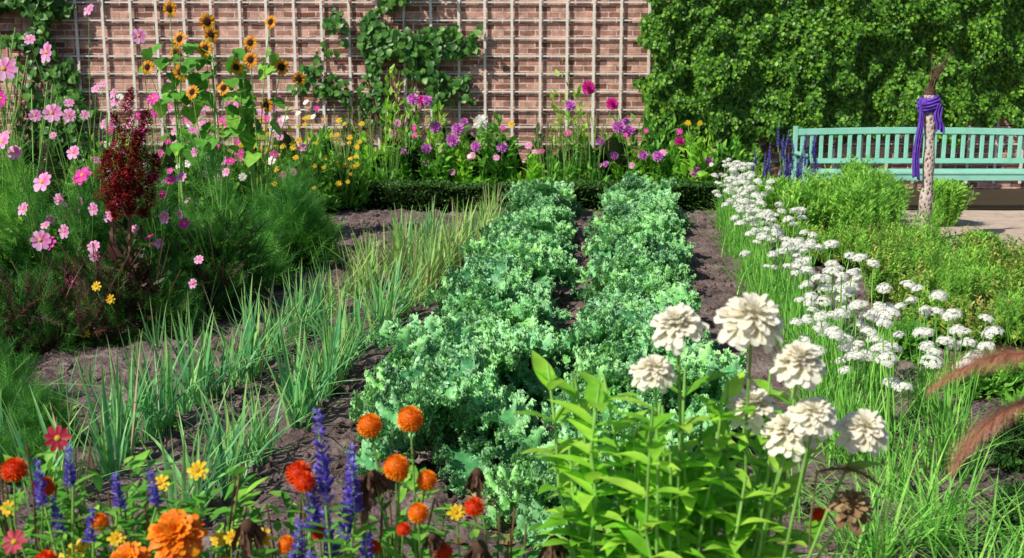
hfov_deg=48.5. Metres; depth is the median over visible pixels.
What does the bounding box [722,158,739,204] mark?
garlic chives plant
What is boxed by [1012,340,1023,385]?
oregano plant
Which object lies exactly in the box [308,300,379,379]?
leek plant
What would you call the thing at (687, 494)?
zinnia plant
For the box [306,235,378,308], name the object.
leek plant
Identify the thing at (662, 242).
kale plant
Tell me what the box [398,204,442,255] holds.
leek plant
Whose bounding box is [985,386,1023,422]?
oregano plant
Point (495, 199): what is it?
leek plant
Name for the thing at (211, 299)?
leek plant
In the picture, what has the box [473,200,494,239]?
leek plant
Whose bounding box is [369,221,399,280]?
leek plant
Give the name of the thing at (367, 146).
dahlia plant
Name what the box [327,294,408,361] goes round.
leek plant
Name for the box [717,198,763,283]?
garlic chives plant
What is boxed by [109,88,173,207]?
cosmos plant
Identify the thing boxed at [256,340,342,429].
leek plant
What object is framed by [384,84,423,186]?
dahlia plant
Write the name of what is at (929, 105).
purple scarf
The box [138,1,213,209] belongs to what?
sunflower plant
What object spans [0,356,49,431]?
fennel plant
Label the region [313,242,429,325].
leek plant
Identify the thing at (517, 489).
kale plant
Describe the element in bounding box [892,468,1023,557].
grass clump
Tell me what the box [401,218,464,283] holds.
leek plant
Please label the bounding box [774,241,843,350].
garlic chives plant
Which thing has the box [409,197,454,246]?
leek plant
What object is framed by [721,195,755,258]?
garlic chives plant
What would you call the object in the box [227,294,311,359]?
leek plant
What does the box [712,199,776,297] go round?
garlic chives plant
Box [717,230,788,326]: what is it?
garlic chives plant
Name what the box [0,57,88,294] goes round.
cosmos plant
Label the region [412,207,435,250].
leek plant
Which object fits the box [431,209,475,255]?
leek plant
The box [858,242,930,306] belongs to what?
thyme bush
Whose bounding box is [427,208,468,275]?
leek plant
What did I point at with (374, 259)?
leek plant
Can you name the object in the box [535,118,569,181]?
veronica plant
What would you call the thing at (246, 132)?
sunflower plant
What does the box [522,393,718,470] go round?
kale plant
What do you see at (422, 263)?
leek plant
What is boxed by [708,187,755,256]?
garlic chives plant
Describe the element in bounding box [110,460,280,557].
marigold plant
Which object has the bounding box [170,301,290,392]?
leek plant
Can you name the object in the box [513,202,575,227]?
kale plant
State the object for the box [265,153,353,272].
fennel plant
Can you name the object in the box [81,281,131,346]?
marigold plant
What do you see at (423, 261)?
leek plant
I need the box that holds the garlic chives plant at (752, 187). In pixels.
[718,173,774,250]
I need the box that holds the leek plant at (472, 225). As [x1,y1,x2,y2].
[455,212,483,240]
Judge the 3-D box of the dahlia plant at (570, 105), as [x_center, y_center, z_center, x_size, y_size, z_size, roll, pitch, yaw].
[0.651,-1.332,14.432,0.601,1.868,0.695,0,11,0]
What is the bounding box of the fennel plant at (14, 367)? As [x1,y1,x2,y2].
[0,319,59,397]
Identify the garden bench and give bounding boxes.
[791,126,1023,184]
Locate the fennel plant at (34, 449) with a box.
[0,422,59,487]
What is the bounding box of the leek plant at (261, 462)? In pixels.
[187,382,292,467]
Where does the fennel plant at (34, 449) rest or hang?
on the soil bed
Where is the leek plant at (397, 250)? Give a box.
[382,215,414,273]
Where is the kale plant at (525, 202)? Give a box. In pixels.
[506,192,577,228]
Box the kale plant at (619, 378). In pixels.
[559,339,747,451]
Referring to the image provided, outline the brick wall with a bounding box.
[0,0,1023,188]
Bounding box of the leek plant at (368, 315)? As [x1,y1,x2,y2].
[348,263,443,331]
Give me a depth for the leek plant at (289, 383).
5.58 m
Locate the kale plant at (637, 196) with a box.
[601,189,695,230]
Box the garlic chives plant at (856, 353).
[783,332,906,467]
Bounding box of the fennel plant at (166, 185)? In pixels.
[121,129,199,225]
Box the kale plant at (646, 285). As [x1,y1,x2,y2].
[593,266,701,309]
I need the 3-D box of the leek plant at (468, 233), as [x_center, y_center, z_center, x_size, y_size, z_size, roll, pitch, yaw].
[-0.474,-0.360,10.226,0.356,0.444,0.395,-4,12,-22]
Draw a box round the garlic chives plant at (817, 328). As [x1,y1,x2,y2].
[773,306,866,405]
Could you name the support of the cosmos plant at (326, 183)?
on the soil bed
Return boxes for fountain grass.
[809,461,882,557]
[924,344,1023,557]
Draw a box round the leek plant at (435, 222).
[407,202,454,245]
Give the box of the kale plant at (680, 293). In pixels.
[553,282,701,369]
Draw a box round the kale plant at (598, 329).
[552,298,719,378]
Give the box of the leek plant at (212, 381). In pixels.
[186,318,279,398]
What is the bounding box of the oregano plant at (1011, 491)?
[973,473,1023,540]
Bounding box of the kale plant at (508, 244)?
[458,233,560,272]
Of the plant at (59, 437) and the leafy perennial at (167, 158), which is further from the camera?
the leafy perennial at (167, 158)
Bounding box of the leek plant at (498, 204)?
[472,188,509,216]
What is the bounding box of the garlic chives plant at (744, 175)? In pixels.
[715,173,751,224]
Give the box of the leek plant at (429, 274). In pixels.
[392,229,456,300]
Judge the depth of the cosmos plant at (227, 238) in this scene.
8.02 m
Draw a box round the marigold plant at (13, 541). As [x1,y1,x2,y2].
[0,437,104,557]
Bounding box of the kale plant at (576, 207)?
[509,178,586,216]
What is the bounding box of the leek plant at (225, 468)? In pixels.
[179,385,317,498]
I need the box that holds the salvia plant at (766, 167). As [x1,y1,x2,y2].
[751,146,785,186]
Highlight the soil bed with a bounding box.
[0,208,1023,557]
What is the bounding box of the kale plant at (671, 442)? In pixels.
[549,428,692,525]
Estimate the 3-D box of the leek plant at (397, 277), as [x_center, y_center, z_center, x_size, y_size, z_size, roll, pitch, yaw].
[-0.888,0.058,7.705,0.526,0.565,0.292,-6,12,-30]
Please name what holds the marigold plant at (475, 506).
on the soil bed
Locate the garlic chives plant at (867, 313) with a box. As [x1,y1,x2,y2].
[844,300,939,435]
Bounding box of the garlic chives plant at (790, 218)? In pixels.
[751,202,810,290]
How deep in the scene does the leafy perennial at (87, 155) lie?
15.38 m
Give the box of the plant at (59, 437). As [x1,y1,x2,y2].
[29,425,177,557]
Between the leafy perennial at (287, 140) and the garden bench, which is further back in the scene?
the leafy perennial at (287, 140)
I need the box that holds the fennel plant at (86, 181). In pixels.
[61,111,149,252]
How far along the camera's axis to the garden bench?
13.81 m
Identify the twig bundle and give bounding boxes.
[923,50,954,94]
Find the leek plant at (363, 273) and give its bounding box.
[319,221,377,295]
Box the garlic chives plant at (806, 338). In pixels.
[753,291,859,403]
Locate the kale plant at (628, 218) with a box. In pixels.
[601,212,667,237]
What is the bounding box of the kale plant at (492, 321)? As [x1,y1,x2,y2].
[434,312,554,385]
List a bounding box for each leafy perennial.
[5,101,43,192]
[44,98,83,186]
[83,134,112,171]
[112,137,149,167]
[158,129,185,186]
[228,142,266,173]
[272,132,299,167]
[302,127,338,167]
[337,83,365,163]
[379,64,405,168]
[420,100,448,165]
[440,125,482,176]
[475,112,522,173]
[524,122,555,176]
[548,56,587,172]
[598,109,644,175]
[635,108,678,162]
[667,128,715,171]
[709,127,748,186]
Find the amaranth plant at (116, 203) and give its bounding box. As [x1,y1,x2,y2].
[89,87,167,337]
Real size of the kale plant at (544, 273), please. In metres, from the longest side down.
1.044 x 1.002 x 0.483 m
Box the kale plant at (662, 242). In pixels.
[640,229,692,273]
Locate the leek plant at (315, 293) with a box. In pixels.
[304,267,356,322]
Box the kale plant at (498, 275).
[422,255,557,330]
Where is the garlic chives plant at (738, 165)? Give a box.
[708,163,741,225]
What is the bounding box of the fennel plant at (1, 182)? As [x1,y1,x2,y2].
[0,56,18,251]
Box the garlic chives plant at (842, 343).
[782,299,914,438]
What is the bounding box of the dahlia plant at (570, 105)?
[541,100,583,180]
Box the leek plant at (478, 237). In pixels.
[459,212,488,241]
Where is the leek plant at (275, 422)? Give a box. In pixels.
[225,373,309,452]
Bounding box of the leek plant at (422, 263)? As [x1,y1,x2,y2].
[405,228,444,271]
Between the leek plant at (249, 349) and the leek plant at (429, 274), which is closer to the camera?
the leek plant at (249, 349)
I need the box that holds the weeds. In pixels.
[16,207,717,441]
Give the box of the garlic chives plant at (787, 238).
[772,229,844,319]
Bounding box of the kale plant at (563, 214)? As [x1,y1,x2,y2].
[514,205,577,241]
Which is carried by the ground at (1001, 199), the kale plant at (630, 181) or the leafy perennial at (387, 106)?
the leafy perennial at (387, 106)
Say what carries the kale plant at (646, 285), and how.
on the soil bed
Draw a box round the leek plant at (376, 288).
[358,262,411,320]
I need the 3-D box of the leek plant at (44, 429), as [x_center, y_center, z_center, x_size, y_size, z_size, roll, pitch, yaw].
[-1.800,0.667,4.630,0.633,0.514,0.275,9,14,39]
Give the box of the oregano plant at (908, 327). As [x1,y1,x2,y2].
[858,315,939,363]
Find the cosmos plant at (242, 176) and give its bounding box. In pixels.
[238,103,303,213]
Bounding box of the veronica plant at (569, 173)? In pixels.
[554,106,588,180]
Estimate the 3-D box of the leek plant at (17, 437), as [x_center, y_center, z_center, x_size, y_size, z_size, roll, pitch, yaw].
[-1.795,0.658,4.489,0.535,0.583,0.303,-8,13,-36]
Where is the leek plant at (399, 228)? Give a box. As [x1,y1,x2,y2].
[382,204,415,245]
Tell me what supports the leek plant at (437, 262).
on the soil bed
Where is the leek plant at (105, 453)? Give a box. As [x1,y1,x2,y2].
[52,335,149,479]
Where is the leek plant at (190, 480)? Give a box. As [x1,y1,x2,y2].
[116,377,268,510]
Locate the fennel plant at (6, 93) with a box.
[0,27,27,201]
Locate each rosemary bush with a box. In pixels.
[742,174,797,229]
[774,174,837,240]
[778,164,835,215]
[810,166,844,195]
[823,171,922,238]
[829,154,883,195]
[831,157,895,182]
[838,154,913,227]
[839,151,894,182]
[871,173,916,230]
[918,176,976,226]
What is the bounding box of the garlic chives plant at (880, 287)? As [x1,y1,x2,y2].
[825,253,939,391]
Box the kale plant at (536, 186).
[502,177,575,215]
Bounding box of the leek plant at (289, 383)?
[215,312,379,420]
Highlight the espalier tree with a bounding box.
[286,0,483,151]
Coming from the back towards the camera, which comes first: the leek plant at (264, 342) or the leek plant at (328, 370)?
the leek plant at (264, 342)
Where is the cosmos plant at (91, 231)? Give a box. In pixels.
[15,4,148,296]
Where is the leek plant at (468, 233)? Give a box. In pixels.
[445,219,472,256]
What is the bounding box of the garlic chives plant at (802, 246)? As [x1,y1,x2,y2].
[778,238,854,337]
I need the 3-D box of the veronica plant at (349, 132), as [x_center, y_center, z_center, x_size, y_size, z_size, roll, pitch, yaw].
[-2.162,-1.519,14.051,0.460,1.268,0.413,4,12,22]
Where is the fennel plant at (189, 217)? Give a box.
[170,197,243,236]
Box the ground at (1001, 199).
[55,189,1023,228]
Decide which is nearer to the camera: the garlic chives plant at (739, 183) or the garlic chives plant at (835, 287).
the garlic chives plant at (835, 287)
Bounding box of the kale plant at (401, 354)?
[356,320,538,442]
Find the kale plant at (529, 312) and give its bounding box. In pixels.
[434,290,571,361]
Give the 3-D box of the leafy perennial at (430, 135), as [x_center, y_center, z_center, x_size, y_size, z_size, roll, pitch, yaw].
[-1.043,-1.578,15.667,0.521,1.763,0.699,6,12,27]
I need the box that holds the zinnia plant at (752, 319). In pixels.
[660,292,888,557]
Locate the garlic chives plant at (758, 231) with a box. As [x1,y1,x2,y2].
[742,224,795,303]
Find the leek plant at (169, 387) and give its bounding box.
[34,323,200,426]
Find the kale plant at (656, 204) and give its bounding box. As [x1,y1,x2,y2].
[605,194,685,235]
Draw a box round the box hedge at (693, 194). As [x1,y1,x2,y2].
[18,176,754,210]
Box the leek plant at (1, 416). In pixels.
[0,388,20,436]
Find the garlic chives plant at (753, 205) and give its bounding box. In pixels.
[732,198,775,259]
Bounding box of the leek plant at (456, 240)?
[439,216,469,268]
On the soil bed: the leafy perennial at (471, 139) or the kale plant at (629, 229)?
the kale plant at (629, 229)
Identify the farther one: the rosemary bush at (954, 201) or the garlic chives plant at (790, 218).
the rosemary bush at (954, 201)
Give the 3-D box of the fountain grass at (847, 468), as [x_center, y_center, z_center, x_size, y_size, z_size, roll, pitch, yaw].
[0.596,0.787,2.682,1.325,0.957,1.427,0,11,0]
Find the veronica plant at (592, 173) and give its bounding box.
[574,110,608,185]
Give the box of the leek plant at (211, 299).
[186,270,220,323]
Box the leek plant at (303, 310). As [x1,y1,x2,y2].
[257,260,352,336]
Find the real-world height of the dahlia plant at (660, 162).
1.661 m
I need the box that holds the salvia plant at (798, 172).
[784,153,815,185]
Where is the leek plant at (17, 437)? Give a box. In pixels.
[0,380,108,510]
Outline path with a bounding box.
[899,210,1023,250]
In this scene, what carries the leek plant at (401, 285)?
on the soil bed
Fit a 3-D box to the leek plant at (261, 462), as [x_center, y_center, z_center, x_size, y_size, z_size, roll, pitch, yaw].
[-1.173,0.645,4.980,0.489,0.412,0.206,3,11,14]
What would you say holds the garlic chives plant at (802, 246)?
on the soil bed
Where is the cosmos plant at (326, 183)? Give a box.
[277,95,344,214]
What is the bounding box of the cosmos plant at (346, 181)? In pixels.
[323,117,372,212]
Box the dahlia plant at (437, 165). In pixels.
[415,95,455,186]
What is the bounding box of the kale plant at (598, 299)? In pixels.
[568,290,703,330]
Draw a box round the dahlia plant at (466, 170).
[446,115,489,186]
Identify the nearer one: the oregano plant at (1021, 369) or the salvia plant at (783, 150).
the oregano plant at (1021, 369)
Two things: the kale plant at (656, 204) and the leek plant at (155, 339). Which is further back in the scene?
the kale plant at (656, 204)
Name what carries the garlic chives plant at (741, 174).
on the soil bed
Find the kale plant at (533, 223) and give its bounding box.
[478,212,575,256]
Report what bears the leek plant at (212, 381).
on the soil bed
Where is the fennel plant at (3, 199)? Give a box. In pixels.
[0,80,74,270]
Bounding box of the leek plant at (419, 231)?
[411,218,433,246]
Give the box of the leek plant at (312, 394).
[281,331,329,410]
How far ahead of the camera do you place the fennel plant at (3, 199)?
8.11 m
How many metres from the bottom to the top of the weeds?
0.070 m
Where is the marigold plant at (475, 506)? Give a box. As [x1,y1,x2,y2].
[433,467,567,557]
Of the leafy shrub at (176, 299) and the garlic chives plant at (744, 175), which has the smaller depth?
the leafy shrub at (176, 299)
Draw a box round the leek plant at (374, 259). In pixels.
[355,239,394,283]
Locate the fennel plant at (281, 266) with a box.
[241,197,302,290]
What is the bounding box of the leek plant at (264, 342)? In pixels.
[225,271,322,369]
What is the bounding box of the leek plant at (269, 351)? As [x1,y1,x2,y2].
[200,289,313,375]
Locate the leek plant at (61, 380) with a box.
[40,357,77,397]
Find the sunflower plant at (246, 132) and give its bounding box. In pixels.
[212,15,305,204]
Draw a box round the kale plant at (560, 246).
[492,228,577,283]
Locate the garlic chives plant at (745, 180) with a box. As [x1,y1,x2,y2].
[709,162,753,210]
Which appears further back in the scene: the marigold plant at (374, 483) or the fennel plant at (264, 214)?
the fennel plant at (264, 214)
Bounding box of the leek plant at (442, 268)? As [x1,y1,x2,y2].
[403,226,464,280]
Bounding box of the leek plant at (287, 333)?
[255,286,328,353]
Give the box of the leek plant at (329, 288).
[297,265,344,316]
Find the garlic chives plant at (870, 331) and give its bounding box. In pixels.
[796,304,956,474]
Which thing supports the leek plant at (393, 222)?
on the soil bed
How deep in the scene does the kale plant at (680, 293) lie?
6.69 m
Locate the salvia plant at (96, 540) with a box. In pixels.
[30,444,164,557]
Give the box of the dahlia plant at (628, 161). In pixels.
[609,118,650,182]
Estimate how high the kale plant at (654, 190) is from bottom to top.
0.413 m
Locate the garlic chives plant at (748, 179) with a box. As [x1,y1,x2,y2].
[715,176,754,233]
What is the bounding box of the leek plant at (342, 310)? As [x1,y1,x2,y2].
[294,269,375,369]
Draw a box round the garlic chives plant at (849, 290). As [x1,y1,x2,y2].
[799,269,882,400]
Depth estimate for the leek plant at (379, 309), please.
7.18 m
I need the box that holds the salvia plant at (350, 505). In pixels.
[287,408,379,557]
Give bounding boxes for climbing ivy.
[632,0,1023,186]
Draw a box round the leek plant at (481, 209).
[461,191,499,239]
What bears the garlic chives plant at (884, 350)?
on the soil bed
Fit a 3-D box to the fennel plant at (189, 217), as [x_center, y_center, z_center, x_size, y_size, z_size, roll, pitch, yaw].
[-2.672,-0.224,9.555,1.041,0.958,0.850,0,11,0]
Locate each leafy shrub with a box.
[0,250,113,358]
[0,266,19,322]
[0,280,33,360]
[41,242,150,348]
[100,236,220,340]
[168,228,264,323]
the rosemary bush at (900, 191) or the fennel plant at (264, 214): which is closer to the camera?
the fennel plant at (264, 214)
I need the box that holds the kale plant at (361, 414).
[350,367,431,449]
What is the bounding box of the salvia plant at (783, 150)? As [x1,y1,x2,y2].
[768,126,806,178]
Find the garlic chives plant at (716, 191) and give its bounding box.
[710,173,734,232]
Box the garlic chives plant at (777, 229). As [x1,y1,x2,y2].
[736,207,814,313]
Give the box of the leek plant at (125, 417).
[46,335,163,446]
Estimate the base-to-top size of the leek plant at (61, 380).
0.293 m
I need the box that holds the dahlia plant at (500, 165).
[472,120,522,184]
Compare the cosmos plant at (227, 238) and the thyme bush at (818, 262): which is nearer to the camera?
the cosmos plant at (227, 238)
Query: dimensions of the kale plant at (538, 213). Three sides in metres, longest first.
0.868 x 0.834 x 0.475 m
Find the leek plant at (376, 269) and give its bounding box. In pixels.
[347,222,402,282]
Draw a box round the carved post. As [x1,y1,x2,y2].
[917,94,936,230]
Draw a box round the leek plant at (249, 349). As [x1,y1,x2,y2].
[203,273,282,384]
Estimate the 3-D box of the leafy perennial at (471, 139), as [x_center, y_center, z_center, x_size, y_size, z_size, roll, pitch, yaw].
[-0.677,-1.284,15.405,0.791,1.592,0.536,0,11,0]
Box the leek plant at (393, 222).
[388,205,463,252]
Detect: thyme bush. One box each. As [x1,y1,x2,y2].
[775,220,831,266]
[812,211,909,272]
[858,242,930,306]
[859,216,956,281]
[877,249,993,321]
[884,190,961,252]
[892,277,1005,351]
[935,234,1023,275]
[947,254,1023,310]
[948,223,1008,259]
[977,276,1023,351]
[984,241,1023,283]
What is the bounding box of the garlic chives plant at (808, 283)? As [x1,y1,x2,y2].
[775,239,859,346]
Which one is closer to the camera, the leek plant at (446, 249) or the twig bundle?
the leek plant at (446, 249)
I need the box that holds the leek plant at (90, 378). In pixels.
[66,347,96,385]
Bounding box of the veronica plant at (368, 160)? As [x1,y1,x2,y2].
[347,106,377,186]
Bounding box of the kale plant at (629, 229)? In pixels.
[587,209,695,263]
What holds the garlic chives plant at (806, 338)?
on the soil bed
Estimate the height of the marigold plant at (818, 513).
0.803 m
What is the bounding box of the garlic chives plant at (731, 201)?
[698,179,747,249]
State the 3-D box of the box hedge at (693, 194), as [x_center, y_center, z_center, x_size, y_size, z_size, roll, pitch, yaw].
[-1.522,-1.027,13.837,9.005,0.477,0.505,0,11,0]
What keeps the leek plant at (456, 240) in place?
on the soil bed
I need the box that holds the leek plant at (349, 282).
[332,240,388,299]
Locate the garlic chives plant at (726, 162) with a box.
[692,160,740,220]
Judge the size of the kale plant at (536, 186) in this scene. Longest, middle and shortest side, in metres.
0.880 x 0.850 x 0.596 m
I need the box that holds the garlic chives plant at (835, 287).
[785,251,861,368]
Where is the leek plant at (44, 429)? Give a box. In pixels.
[29,385,124,492]
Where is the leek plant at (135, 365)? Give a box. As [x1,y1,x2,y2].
[109,329,142,366]
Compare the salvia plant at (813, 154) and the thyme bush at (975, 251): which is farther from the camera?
the salvia plant at (813, 154)
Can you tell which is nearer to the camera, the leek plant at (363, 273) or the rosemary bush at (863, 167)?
the leek plant at (363, 273)
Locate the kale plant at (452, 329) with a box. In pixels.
[373,311,561,428]
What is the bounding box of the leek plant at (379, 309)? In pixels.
[353,271,431,342]
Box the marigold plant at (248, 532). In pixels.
[223,460,362,557]
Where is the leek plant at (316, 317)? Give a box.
[292,266,336,334]
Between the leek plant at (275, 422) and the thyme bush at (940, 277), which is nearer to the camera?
the leek plant at (275, 422)
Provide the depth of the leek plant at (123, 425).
5.04 m
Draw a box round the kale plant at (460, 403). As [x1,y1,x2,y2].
[343,348,537,497]
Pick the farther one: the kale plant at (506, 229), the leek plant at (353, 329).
the kale plant at (506, 229)
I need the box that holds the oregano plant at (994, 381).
[915,334,1023,399]
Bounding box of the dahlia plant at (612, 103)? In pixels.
[570,80,618,186]
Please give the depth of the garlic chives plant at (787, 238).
7.72 m
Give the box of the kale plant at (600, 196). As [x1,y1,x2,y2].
[597,189,646,206]
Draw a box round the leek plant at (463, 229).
[442,194,478,262]
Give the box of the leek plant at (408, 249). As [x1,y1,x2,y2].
[389,227,422,267]
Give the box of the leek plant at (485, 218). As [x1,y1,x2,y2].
[466,204,495,240]
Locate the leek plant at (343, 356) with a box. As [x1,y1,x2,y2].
[307,291,370,374]
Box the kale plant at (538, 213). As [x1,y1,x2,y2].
[496,206,573,248]
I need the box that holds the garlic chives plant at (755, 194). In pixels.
[718,191,785,276]
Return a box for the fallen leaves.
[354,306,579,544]
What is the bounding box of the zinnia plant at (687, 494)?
[575,303,777,557]
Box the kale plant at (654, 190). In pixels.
[624,188,678,209]
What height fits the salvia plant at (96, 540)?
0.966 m
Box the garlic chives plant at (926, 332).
[860,284,994,421]
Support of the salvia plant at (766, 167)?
on the soil bed
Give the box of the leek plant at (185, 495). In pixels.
[118,424,291,519]
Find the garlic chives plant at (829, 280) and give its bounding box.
[802,274,861,386]
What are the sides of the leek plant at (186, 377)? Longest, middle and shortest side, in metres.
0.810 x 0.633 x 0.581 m
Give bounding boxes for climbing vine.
[0,0,98,178]
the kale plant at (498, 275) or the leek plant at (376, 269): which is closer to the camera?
the kale plant at (498, 275)
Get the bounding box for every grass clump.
[731,416,913,523]
[774,445,995,557]
[804,427,1023,557]
[879,487,1023,557]
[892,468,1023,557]
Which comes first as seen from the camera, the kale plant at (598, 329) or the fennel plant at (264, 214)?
the kale plant at (598, 329)
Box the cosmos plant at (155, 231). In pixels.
[99,28,213,299]
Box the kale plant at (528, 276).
[437,265,551,318]
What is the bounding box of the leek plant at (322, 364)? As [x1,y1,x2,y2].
[297,298,351,382]
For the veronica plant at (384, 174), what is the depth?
14.04 m
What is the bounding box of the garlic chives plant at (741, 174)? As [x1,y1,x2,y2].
[717,166,751,213]
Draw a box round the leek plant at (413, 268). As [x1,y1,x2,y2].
[391,229,445,306]
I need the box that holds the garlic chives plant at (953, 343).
[884,308,1022,482]
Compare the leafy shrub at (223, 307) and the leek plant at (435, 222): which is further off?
the leek plant at (435, 222)
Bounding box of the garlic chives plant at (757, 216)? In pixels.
[735,213,781,286]
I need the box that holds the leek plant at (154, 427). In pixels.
[115,341,234,440]
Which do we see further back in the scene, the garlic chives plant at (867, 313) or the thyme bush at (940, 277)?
the thyme bush at (940, 277)
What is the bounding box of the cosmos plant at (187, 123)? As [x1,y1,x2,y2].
[150,80,219,218]
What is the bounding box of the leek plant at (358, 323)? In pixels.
[306,277,373,354]
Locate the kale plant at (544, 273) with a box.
[463,247,584,312]
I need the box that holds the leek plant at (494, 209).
[485,190,508,223]
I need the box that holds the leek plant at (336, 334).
[260,282,363,394]
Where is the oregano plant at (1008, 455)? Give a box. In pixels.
[971,414,1023,473]
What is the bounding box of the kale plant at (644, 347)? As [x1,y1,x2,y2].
[553,325,715,398]
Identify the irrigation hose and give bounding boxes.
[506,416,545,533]
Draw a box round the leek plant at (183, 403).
[126,347,211,415]
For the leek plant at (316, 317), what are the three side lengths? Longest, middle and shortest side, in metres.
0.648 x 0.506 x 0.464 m
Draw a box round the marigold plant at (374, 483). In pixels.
[334,405,462,557]
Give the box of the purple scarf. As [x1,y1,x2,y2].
[912,95,944,179]
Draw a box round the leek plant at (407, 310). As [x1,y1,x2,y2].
[390,263,438,315]
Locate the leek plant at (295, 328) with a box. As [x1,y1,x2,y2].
[264,270,374,343]
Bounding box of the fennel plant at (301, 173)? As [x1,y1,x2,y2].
[266,159,346,244]
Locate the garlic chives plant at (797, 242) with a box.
[757,231,821,330]
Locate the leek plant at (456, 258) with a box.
[433,210,467,271]
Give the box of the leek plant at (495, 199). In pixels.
[487,183,508,218]
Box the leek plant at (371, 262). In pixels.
[330,234,390,289]
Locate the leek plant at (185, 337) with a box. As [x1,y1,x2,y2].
[158,307,197,340]
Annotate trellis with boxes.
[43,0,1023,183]
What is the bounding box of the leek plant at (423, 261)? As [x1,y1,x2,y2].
[409,240,437,282]
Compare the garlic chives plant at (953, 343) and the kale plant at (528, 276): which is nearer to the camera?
the garlic chives plant at (953, 343)
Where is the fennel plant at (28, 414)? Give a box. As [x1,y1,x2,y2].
[0,371,92,447]
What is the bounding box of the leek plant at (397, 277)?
[364,246,413,318]
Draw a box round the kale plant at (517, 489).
[480,419,617,549]
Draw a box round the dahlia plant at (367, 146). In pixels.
[348,124,395,186]
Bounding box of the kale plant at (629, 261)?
[576,249,680,302]
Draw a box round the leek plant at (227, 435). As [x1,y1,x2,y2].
[87,369,287,483]
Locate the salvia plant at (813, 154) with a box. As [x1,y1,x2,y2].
[791,135,818,185]
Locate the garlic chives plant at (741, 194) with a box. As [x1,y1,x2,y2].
[721,186,756,240]
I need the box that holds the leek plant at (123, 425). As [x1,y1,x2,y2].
[53,343,168,464]
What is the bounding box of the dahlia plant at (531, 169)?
[507,142,544,182]
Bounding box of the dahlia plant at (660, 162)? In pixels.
[636,116,685,185]
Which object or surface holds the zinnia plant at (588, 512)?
on the soil bed
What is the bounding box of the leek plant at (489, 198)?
[479,182,513,214]
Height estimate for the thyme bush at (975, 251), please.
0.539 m
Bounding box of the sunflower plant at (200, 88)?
[181,13,239,205]
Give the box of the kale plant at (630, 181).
[598,170,676,210]
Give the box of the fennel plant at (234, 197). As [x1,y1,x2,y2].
[164,127,283,221]
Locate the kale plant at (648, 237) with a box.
[575,216,687,284]
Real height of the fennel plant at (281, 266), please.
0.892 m
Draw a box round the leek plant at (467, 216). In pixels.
[440,198,484,240]
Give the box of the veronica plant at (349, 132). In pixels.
[322,106,357,167]
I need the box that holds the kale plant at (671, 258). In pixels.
[591,241,696,292]
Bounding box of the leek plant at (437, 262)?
[403,226,461,286]
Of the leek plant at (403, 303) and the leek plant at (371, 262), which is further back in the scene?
the leek plant at (371, 262)
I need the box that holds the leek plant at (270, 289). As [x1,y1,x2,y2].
[264,260,277,293]
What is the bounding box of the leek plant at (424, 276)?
[399,231,442,298]
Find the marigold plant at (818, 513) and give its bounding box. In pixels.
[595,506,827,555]
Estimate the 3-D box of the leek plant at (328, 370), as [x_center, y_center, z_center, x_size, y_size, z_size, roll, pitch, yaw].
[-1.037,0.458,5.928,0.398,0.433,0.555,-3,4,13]
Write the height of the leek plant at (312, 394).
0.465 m
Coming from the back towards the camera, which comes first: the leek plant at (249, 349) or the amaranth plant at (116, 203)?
the amaranth plant at (116, 203)
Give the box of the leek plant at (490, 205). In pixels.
[476,186,501,221]
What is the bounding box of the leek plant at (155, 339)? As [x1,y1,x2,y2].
[125,301,166,346]
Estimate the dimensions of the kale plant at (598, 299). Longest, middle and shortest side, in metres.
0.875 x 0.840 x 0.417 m
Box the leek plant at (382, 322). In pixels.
[362,292,400,347]
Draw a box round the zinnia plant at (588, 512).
[511,350,697,557]
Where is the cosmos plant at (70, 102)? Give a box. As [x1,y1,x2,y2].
[58,81,136,217]
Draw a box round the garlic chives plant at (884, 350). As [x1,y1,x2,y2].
[813,307,994,504]
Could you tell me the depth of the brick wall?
16.21 m
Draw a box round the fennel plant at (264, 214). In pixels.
[211,195,289,253]
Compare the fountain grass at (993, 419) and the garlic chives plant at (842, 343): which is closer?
the fountain grass at (993, 419)
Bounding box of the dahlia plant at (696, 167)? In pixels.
[675,120,717,186]
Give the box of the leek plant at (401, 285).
[385,264,424,310]
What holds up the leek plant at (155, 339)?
on the soil bed
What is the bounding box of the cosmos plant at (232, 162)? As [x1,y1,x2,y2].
[202,90,275,210]
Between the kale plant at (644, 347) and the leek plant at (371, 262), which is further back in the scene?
the leek plant at (371, 262)
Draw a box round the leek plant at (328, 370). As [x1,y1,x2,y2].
[257,326,338,399]
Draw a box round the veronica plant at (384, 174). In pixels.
[367,110,404,186]
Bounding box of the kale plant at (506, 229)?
[478,224,564,252]
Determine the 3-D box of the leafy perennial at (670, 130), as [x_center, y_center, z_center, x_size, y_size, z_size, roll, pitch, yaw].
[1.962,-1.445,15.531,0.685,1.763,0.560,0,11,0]
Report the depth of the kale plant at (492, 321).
6.48 m
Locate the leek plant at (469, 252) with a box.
[433,215,489,255]
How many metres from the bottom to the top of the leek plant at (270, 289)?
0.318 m
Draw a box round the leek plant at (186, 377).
[125,291,280,407]
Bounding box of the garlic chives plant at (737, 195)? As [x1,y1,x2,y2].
[723,177,755,227]
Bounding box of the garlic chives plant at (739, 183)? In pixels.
[712,177,748,239]
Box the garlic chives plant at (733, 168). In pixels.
[722,162,757,220]
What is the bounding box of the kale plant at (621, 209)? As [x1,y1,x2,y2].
[583,201,676,241]
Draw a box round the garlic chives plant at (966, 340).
[896,312,1000,454]
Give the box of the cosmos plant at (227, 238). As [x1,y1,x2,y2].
[159,116,278,308]
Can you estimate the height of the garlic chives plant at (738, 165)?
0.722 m
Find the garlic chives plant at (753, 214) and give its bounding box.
[714,203,784,268]

